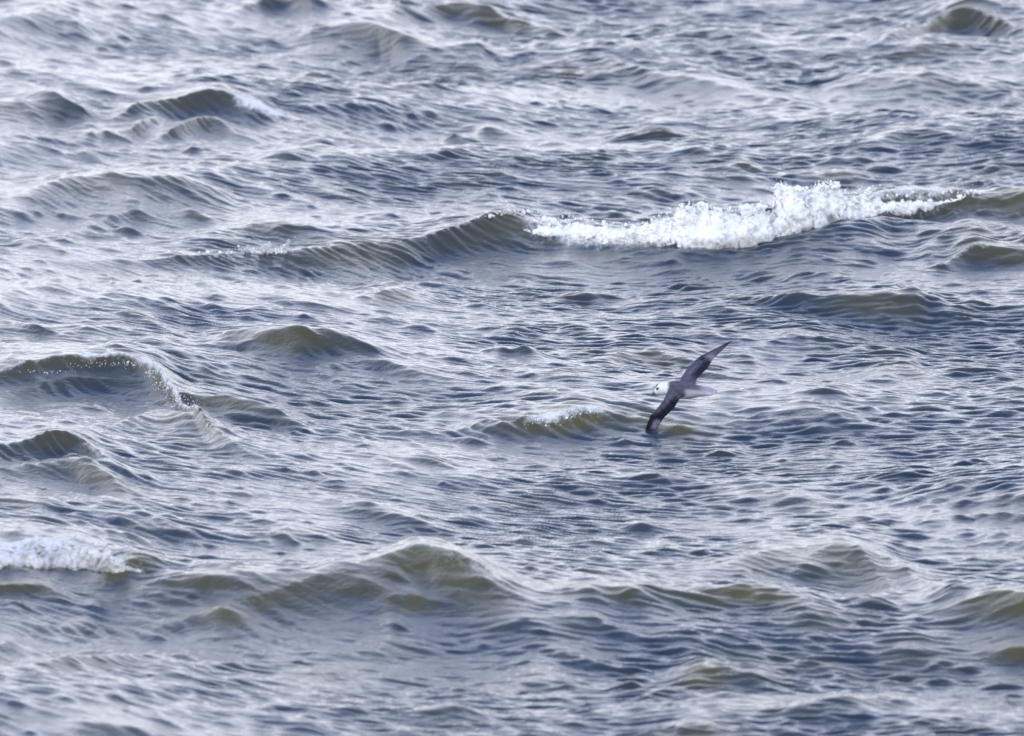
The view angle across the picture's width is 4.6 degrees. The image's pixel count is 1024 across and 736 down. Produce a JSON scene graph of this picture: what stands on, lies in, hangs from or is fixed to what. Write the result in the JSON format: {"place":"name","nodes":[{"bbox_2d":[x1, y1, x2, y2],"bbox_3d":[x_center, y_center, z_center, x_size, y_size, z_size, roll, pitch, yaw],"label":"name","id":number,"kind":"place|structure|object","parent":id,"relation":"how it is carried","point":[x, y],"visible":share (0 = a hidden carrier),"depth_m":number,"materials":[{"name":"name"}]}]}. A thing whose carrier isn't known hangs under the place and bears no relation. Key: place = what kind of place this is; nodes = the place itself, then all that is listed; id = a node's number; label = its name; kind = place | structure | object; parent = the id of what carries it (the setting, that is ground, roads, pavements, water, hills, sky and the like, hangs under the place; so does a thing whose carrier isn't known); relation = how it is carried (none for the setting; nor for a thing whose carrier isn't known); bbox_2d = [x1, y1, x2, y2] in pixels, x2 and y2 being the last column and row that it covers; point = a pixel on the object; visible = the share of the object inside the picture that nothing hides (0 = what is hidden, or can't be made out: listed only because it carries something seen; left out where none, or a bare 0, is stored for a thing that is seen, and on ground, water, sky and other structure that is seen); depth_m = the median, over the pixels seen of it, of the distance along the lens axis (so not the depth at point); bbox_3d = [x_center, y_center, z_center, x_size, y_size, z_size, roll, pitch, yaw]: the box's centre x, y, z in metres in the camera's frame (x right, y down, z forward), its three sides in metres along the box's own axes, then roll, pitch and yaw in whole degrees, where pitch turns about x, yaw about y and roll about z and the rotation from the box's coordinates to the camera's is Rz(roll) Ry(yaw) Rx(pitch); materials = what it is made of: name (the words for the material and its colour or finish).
{"place":"outdoors","nodes":[
{"label":"outdoors","id":0,"kind":"place"},
{"bbox_2d":[0,0,1023,735],"bbox_3d":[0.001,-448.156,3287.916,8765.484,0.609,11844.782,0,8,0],"label":"sea","id":1,"kind":"structure","parent":0,"point":[344,486],"depth_m":99.36,"materials":[{"name":"liquid"}]},
{"bbox_2d":[0,533,144,573],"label":"breaking foam","id":2,"kind":"object","parent":1,"relation":"on","point":[69,556],"visible":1,"depth_m":89.48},
{"bbox_2d":[4,358,199,407],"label":"splash","id":3,"kind":"object","parent":1,"relation":"on","point":[144,377],"visible":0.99,"depth_m":98.52,"materials":[{"name":"white liquid"}]},
{"bbox_2d":[198,239,289,254],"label":"splash","id":4,"kind":"object","parent":1,"relation":"on","point":[265,249],"visible":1,"depth_m":106.54,"materials":[{"name":"white liquid"}]},
{"bbox_2d":[471,201,537,217],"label":"splash","id":5,"kind":"object","parent":1,"relation":"on","point":[510,211],"visible":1,"depth_m":107.49,"materials":[{"name":"white liquid"}]},
{"bbox_2d":[530,407,594,425],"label":"splash","id":6,"kind":"object","parent":1,"relation":"on","point":[566,417],"visible":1,"depth_m":96.54,"materials":[{"name":"white liquid"}]},
{"bbox_2d":[524,179,980,248],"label":"breaking foam","id":7,"kind":"object","parent":1,"relation":"on","point":[795,211],"visible":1,"depth_m":106.77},
{"bbox_2d":[645,341,731,430],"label":"seabird","id":8,"kind":"object","parent":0,"point":[684,387],"visible":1,"depth_m":96.65,"materials":[{"name":"grey"}]}
]}

